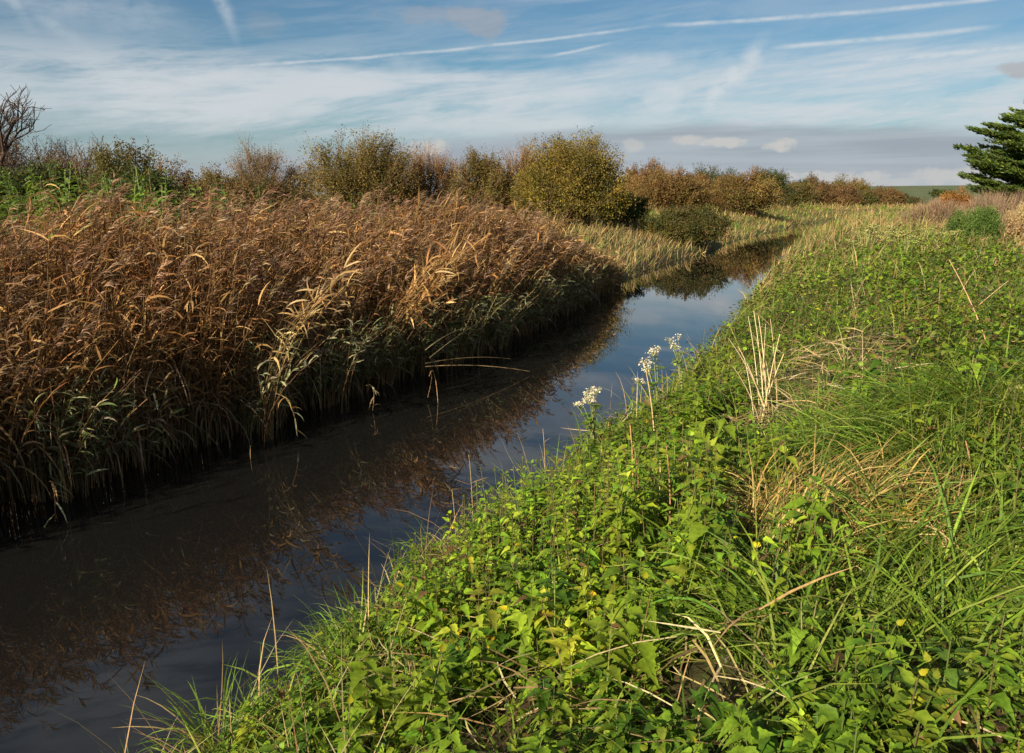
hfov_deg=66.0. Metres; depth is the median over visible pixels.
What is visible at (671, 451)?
nettle plant
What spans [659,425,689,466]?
nettle plant
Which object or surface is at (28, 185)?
tall weed
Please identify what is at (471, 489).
dead sprig
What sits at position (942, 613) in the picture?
grass tussock
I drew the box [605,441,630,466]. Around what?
nettle plant
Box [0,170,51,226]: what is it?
tall weed
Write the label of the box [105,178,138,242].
tall weed
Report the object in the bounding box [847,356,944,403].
grass tussock
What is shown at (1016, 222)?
straw bush
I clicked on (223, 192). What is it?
tall weed
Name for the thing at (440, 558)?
grass tussock
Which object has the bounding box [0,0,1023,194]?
sky
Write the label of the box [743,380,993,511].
grass tussock
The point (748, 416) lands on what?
nettle plant
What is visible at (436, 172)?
willow thicket
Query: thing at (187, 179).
bush
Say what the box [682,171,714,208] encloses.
brown bush
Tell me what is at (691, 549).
nettle plant
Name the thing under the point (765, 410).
straw litter
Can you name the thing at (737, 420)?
grass tussock
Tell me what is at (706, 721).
nettle plant
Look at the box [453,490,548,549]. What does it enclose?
grass tussock
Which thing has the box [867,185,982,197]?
hill
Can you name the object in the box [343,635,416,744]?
nettle plant
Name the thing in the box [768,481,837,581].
nettle plant
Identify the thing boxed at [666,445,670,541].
dead stalk
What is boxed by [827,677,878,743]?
nettle plant
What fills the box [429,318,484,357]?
fallen reed stem
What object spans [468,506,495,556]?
nettle plant
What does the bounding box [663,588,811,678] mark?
grass tussock
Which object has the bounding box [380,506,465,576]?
grass tussock
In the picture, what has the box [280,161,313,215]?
shrub
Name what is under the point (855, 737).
nettle plant
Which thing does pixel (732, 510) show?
nettle plant
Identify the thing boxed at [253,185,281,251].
tall weed
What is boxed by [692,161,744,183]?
bush
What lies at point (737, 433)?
nettle plant
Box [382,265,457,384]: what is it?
reed clump
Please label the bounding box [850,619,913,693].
nettle plant
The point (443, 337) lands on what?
fallen reed stem
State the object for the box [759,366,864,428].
grass tussock
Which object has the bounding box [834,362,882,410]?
nettle plant
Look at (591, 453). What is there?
nettle plant
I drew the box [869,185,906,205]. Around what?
brown bush
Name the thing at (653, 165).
birch thicket
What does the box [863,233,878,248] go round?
cream flower plant
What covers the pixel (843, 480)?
grass tussock
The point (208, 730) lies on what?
grass tussock
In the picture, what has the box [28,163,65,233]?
tall weed
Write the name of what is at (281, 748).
nettle plant
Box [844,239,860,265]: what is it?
cream flower plant
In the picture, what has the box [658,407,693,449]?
nettle plant
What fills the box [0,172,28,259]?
tall weed
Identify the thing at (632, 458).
dead stalk
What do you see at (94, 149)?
bare sapling
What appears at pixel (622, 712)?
nettle plant
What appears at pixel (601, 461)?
nettle plant
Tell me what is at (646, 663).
nettle plant
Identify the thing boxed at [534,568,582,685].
nettle plant
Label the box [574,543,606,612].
nettle plant
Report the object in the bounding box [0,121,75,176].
hawthorn bush
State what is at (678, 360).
white flower plant
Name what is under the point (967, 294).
dead stalk
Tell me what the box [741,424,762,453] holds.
nettle plant
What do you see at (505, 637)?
nettle plant
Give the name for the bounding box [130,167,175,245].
tall weed
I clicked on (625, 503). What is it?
nettle plant
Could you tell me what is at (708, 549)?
grass tussock
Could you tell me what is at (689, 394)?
nettle plant
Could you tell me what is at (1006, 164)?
cypress tree
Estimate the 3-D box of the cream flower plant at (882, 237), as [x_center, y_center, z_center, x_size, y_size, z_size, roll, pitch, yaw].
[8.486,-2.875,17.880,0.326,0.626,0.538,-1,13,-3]
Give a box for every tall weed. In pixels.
[0,169,78,313]
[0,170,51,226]
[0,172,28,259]
[0,176,21,232]
[0,185,28,255]
[17,162,93,241]
[24,164,69,239]
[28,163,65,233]
[35,180,108,242]
[40,182,79,239]
[62,167,101,255]
[67,171,121,242]
[87,195,140,268]
[97,166,161,228]
[101,183,175,289]
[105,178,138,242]
[127,174,169,220]
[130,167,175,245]
[131,169,180,235]
[136,185,182,233]
[142,182,183,238]
[175,174,233,223]
[190,176,224,229]
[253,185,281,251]
[357,192,384,219]
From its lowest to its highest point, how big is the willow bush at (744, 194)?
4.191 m
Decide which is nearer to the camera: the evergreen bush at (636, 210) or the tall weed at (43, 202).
the tall weed at (43, 202)
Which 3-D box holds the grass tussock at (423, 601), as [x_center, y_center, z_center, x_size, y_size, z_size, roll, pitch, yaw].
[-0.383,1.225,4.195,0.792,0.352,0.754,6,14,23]
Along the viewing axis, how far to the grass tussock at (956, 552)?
3.14 m
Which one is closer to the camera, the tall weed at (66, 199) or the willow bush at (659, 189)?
the tall weed at (66, 199)
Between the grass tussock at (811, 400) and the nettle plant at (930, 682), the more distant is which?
the grass tussock at (811, 400)
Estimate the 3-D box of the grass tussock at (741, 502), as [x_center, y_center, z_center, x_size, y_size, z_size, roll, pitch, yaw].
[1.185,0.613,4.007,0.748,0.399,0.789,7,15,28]
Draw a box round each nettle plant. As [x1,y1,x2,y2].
[253,737,296,752]
[277,699,337,752]
[330,694,370,752]
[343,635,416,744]
[389,656,460,746]
[403,643,461,752]
[404,564,476,648]
[429,705,468,752]
[443,632,478,713]
[450,537,500,600]
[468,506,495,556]
[475,612,531,693]
[485,581,527,623]
[488,526,531,595]
[494,507,523,549]
[495,553,547,631]
[506,534,537,572]
[515,551,549,609]
[515,724,562,752]
[516,674,577,745]
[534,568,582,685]
[535,474,565,547]
[536,561,577,617]
[546,537,586,589]
[563,444,617,505]
[574,434,603,484]
[574,488,609,555]
[574,502,597,540]
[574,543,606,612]
[575,591,676,698]
[578,495,642,570]
[593,693,653,752]
[595,484,651,581]
[597,549,663,632]
[598,433,648,476]
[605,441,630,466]
[609,421,630,446]
[619,571,663,674]
[640,427,669,475]
[645,493,684,566]
[647,434,671,475]
[648,529,708,594]
[656,519,740,640]
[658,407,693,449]
[658,450,684,496]
[659,413,683,445]
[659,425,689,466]
[662,443,684,540]
[663,489,739,581]
[665,430,741,503]
[671,431,698,469]
[677,382,709,428]
[678,387,725,439]
[678,675,722,745]
[679,463,716,505]
[679,736,702,752]
[685,406,742,471]
[716,493,745,573]
[716,699,775,752]
[725,426,750,460]
[734,399,755,441]
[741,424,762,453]
[764,411,784,438]
[765,597,833,695]
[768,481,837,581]
[825,718,878,752]
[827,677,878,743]
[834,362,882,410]
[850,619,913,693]
[865,346,893,400]
[914,669,971,740]
[948,341,992,387]
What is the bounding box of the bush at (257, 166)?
[219,128,313,195]
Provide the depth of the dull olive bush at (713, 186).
67.89 m
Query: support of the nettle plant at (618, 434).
on the ground at (694, 671)
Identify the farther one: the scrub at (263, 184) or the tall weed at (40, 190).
the scrub at (263, 184)
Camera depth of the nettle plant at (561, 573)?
3.30 m
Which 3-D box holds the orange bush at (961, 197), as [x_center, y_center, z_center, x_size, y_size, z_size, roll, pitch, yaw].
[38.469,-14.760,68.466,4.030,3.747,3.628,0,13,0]
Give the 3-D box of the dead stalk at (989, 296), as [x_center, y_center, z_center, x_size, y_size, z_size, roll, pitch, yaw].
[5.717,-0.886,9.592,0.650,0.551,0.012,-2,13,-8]
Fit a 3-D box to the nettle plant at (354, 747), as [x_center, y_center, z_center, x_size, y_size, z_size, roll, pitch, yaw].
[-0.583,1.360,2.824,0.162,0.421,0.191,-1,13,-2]
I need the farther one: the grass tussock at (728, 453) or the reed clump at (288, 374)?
the reed clump at (288, 374)
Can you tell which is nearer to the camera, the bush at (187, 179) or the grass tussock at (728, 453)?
the grass tussock at (728, 453)
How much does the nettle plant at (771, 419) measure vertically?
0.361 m
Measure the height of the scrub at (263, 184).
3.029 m
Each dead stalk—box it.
[630,425,633,541]
[635,449,639,576]
[646,371,654,432]
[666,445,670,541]
[949,259,985,337]
[964,281,1007,317]
[965,441,972,521]
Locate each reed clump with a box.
[34,393,116,496]
[255,244,368,442]
[256,347,321,447]
[329,318,381,413]
[375,221,499,382]
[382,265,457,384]
[529,269,547,299]
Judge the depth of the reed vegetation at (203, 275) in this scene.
8.75 m
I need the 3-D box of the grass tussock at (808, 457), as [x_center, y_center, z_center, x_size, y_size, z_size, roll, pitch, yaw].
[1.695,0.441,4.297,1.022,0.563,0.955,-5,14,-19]
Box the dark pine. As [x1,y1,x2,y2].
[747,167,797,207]
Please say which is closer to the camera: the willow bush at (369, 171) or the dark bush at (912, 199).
the willow bush at (369, 171)
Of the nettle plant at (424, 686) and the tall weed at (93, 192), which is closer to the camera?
the nettle plant at (424, 686)
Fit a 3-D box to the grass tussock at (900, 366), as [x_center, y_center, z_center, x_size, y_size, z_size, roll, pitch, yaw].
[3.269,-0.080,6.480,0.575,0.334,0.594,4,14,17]
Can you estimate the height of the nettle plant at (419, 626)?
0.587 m
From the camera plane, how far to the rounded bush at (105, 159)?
25.69 m
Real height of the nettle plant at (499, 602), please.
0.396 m
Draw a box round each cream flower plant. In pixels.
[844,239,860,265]
[853,230,866,240]
[863,224,881,245]
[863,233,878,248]
[872,230,890,240]
[876,235,894,251]
[884,225,903,248]
[892,230,915,250]
[892,233,906,253]
[907,234,925,256]
[918,227,933,242]
[933,232,946,248]
[942,231,955,250]
[950,229,963,248]
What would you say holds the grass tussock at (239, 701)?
on the ground at (694, 671)
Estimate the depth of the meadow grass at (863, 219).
33.22 m
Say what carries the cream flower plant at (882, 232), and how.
on the ground at (694, 671)
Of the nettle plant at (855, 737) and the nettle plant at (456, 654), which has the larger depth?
the nettle plant at (456, 654)
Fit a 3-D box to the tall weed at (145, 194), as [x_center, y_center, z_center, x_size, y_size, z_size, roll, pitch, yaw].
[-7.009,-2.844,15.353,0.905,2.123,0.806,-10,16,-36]
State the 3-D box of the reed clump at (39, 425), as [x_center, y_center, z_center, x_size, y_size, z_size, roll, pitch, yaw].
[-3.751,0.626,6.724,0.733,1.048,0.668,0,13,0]
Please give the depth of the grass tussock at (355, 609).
4.77 m
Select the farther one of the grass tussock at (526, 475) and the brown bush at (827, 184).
the brown bush at (827, 184)
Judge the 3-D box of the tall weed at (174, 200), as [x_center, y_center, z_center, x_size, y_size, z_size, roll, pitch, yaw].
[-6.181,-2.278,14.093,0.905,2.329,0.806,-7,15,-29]
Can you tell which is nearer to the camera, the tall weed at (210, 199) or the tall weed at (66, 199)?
the tall weed at (66, 199)
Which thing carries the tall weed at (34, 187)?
on the ground at (694, 671)
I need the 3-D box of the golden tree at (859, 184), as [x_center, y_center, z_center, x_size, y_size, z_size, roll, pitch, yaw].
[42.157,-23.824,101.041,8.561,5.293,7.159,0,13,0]
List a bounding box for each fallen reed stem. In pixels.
[425,326,469,349]
[425,357,509,363]
[425,365,524,370]
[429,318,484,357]
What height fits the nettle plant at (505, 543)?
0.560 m
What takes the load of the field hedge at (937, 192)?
on the ground at (694, 671)
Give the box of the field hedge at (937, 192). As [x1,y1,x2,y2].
[928,188,952,197]
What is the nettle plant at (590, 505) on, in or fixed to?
on the ground at (694, 671)
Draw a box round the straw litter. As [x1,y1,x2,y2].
[55,230,1023,752]
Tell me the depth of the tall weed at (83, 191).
13.23 m
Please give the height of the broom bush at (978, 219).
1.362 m
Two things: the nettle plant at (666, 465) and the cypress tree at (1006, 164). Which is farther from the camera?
the cypress tree at (1006, 164)
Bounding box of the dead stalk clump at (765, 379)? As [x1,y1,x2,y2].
[728,313,783,424]
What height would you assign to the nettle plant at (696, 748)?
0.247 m
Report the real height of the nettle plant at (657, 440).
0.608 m
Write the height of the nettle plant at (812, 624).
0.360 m
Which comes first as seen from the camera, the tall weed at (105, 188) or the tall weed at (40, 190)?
the tall weed at (40, 190)
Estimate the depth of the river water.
6.52 m
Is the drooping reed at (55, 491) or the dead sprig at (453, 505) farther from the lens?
the drooping reed at (55, 491)
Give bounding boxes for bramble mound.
[633,200,737,245]
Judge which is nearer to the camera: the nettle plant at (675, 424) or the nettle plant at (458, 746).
the nettle plant at (458, 746)
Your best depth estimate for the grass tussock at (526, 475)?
6.06 m
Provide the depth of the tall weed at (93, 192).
13.27 m
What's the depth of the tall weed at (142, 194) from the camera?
12.84 m
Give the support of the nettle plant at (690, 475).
on the ground at (694, 671)
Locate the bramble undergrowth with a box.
[201,228,1023,752]
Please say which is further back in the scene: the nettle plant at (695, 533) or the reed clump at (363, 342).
the reed clump at (363, 342)
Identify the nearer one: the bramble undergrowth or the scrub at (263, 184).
the bramble undergrowth
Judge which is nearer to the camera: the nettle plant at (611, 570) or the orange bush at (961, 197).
the nettle plant at (611, 570)
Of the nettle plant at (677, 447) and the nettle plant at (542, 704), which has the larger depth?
the nettle plant at (677, 447)
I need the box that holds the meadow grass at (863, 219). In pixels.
[3,199,1023,322]
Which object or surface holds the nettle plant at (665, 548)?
on the ground at (694, 671)
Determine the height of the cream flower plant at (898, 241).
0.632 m
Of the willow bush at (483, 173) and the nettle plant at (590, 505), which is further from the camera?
the willow bush at (483, 173)
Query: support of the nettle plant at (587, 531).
on the ground at (694, 671)
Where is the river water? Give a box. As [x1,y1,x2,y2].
[0,222,831,752]
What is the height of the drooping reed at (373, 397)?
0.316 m
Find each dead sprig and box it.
[445,483,455,534]
[455,459,483,520]
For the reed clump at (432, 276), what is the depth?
10.67 m
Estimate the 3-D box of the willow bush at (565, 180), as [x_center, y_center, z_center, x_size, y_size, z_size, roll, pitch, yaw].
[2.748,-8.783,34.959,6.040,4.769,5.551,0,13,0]
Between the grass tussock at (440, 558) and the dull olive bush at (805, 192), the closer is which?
the grass tussock at (440, 558)
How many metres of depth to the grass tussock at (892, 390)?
5.35 m
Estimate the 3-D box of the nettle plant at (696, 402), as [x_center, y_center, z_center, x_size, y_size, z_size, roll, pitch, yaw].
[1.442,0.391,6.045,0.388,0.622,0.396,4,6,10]
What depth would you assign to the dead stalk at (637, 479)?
3.85 m
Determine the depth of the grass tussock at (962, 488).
3.92 m
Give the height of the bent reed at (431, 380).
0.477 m
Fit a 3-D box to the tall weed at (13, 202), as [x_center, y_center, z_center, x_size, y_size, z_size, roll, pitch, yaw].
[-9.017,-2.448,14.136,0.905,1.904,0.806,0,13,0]
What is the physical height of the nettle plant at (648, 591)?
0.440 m
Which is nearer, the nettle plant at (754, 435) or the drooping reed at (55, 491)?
the nettle plant at (754, 435)
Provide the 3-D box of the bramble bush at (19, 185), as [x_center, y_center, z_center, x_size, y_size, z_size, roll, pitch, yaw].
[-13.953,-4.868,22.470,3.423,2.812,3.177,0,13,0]
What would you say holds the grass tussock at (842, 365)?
on the ground at (694, 671)
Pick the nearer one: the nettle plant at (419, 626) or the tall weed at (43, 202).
the nettle plant at (419, 626)
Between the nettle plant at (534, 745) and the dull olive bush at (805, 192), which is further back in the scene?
the dull olive bush at (805, 192)
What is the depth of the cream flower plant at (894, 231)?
21.00 m
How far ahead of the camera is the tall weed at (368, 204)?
17.58 m
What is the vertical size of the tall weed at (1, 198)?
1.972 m
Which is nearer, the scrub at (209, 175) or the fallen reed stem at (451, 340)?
the fallen reed stem at (451, 340)
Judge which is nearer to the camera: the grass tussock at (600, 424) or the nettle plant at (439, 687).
the nettle plant at (439, 687)
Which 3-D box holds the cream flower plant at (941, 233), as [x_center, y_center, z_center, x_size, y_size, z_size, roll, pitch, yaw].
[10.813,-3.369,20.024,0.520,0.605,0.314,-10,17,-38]
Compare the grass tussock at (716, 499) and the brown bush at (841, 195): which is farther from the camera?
the brown bush at (841, 195)
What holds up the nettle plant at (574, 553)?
on the ground at (694, 671)
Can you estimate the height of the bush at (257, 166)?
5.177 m
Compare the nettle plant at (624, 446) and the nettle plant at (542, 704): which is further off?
the nettle plant at (624, 446)
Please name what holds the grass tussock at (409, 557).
on the ground at (694, 671)
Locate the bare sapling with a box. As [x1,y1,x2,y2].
[64,134,138,174]
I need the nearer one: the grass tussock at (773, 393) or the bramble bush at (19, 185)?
the grass tussock at (773, 393)
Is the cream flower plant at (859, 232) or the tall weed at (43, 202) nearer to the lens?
the tall weed at (43, 202)
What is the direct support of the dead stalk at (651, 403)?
on the ground at (694, 671)
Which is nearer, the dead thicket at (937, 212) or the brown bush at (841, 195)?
the dead thicket at (937, 212)
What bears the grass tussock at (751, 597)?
on the ground at (694, 671)
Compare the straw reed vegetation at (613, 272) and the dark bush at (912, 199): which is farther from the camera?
the dark bush at (912, 199)
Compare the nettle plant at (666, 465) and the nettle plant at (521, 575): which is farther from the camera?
the nettle plant at (666, 465)
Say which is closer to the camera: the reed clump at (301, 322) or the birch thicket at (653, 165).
the reed clump at (301, 322)
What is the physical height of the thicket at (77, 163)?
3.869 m
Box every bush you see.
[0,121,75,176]
[0,155,90,235]
[74,152,206,231]
[79,135,174,211]
[149,153,209,212]
[219,128,313,195]
[291,120,430,221]
[435,142,518,216]
[506,125,641,231]
[595,191,651,225]
[627,161,717,210]
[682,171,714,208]
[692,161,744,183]
[707,177,735,212]
[709,165,790,216]
[781,179,820,205]
[792,172,824,186]
[806,179,836,202]
[812,183,864,206]
[857,188,879,206]
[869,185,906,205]
[902,192,923,205]
[934,186,976,209]
[943,203,1006,242]
[1002,202,1023,245]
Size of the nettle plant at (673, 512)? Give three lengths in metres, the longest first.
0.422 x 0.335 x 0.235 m
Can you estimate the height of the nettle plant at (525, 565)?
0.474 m
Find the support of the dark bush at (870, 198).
on the ground at (694, 671)
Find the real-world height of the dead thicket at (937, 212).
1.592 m
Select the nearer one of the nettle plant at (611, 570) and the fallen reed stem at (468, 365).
the nettle plant at (611, 570)
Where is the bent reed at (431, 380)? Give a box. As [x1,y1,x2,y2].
[428,370,437,399]
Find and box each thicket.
[30,135,113,220]
[391,141,462,215]
[496,140,543,218]
[620,156,673,206]
[895,196,972,226]
[956,189,1023,230]
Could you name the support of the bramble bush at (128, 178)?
on the ground at (694, 671)
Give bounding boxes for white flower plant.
[573,386,604,444]
[632,345,666,424]
[665,333,690,392]
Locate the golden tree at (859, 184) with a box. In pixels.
[825,173,873,192]
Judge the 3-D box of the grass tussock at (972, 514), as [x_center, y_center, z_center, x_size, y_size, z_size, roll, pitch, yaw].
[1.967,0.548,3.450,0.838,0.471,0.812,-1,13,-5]
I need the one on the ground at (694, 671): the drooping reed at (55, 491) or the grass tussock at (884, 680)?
the grass tussock at (884, 680)
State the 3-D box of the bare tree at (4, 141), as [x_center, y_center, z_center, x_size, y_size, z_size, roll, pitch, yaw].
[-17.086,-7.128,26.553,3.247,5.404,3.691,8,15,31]
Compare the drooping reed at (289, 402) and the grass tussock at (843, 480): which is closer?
the grass tussock at (843, 480)
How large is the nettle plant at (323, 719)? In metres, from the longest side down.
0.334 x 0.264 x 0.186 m
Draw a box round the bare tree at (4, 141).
[0,86,76,187]
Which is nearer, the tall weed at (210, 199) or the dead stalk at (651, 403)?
the dead stalk at (651, 403)
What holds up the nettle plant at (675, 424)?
on the ground at (694, 671)
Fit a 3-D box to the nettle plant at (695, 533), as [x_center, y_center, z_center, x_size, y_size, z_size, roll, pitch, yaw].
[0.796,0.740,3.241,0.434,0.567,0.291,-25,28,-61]
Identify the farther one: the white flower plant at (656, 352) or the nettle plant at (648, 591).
the white flower plant at (656, 352)
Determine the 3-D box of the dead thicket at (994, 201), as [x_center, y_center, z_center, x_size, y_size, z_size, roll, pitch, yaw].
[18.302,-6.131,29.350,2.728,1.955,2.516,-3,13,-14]
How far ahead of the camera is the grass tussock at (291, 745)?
3.14 m
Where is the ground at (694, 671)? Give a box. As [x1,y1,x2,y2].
[0,195,1023,752]
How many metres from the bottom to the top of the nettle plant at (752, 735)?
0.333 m
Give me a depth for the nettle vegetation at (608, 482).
3.50 m
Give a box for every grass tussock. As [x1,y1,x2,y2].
[115,656,308,752]
[194,660,313,749]
[245,703,368,752]
[251,583,433,701]
[265,600,372,672]
[297,563,404,649]
[326,621,493,752]
[371,565,480,636]
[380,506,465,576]
[384,535,446,573]
[403,527,500,581]
[438,690,572,752]
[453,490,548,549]
[463,535,634,651]
[492,448,569,501]
[533,434,627,478]
[567,411,627,439]
[611,487,796,592]
[614,488,829,679]
[656,472,758,534]
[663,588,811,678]
[668,415,796,487]
[671,456,805,549]
[685,385,789,448]
[736,418,1019,581]
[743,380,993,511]
[745,366,817,402]
[749,416,889,492]
[755,380,902,438]
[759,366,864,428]
[760,606,995,748]
[776,359,861,408]
[776,443,1023,629]
[787,342,1023,504]
[800,317,909,380]
[807,541,1023,670]
[835,363,939,418]
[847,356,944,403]
[856,443,1023,565]
[866,495,1023,602]
[878,355,933,380]
[892,415,1023,504]
[942,352,1020,388]
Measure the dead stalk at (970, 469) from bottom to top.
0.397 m
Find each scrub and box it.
[186,161,251,220]
[208,169,310,221]
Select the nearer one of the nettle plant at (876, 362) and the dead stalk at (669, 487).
the dead stalk at (669, 487)
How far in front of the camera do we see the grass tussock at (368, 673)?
3.78 m
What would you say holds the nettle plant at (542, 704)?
on the ground at (694, 671)
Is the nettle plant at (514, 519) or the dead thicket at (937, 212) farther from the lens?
the dead thicket at (937, 212)
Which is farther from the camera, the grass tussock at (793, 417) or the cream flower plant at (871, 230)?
the cream flower plant at (871, 230)
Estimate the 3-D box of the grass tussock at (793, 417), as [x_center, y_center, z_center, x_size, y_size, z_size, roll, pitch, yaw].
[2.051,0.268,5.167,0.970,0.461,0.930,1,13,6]
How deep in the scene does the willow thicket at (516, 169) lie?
38.11 m
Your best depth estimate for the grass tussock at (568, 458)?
6.31 m
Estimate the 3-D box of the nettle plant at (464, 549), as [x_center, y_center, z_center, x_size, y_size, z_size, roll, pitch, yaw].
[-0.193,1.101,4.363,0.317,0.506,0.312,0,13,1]
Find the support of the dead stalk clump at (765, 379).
on the ground at (694, 671)
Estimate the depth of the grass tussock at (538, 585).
3.59 m
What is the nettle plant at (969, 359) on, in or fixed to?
on the ground at (694, 671)
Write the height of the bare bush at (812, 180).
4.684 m
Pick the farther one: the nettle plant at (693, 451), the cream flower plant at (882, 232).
the cream flower plant at (882, 232)
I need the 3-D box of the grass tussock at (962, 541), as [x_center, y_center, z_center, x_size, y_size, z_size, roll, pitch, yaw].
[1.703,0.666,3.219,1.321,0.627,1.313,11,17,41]
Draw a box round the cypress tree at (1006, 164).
[953,107,1023,203]
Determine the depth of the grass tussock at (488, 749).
2.65 m
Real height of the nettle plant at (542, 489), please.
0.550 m
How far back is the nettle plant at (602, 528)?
3.84 m
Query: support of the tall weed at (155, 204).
on the ground at (694, 671)
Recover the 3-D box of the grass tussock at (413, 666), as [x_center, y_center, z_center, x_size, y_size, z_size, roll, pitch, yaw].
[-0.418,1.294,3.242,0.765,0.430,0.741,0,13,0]
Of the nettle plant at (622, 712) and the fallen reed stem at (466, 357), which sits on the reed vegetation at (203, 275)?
the fallen reed stem at (466, 357)
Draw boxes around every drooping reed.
[44,481,72,526]
[276,393,306,437]
[366,385,385,410]
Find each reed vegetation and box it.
[0,166,607,512]
[540,218,626,303]
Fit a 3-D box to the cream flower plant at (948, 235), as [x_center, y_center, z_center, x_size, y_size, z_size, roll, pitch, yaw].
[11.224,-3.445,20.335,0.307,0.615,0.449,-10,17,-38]
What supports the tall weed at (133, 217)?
on the ground at (694, 671)
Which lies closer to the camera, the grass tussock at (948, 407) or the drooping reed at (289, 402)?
the grass tussock at (948, 407)
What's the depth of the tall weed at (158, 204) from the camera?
13.34 m
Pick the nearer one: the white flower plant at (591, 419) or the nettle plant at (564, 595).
the nettle plant at (564, 595)
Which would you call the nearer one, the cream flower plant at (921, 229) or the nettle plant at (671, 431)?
the nettle plant at (671, 431)
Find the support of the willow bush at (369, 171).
on the ground at (694, 671)
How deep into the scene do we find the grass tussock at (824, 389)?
6.31 m
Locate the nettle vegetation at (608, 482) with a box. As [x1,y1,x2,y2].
[212,222,1023,752]
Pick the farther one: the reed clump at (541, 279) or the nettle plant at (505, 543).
the reed clump at (541, 279)
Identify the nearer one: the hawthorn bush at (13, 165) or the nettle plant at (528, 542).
the nettle plant at (528, 542)
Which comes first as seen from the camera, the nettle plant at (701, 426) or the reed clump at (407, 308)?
the nettle plant at (701, 426)
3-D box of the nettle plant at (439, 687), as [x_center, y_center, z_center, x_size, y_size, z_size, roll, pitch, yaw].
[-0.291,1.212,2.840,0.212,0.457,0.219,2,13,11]
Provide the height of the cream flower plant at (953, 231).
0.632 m
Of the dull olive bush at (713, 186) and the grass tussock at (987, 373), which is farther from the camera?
the dull olive bush at (713, 186)
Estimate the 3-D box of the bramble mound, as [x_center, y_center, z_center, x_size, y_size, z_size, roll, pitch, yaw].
[7.978,-7.107,36.347,4.648,2.004,3.972,0,13,0]
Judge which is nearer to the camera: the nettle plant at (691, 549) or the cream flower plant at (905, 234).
the nettle plant at (691, 549)
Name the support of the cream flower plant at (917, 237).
on the ground at (694, 671)
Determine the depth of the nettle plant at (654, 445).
5.64 m

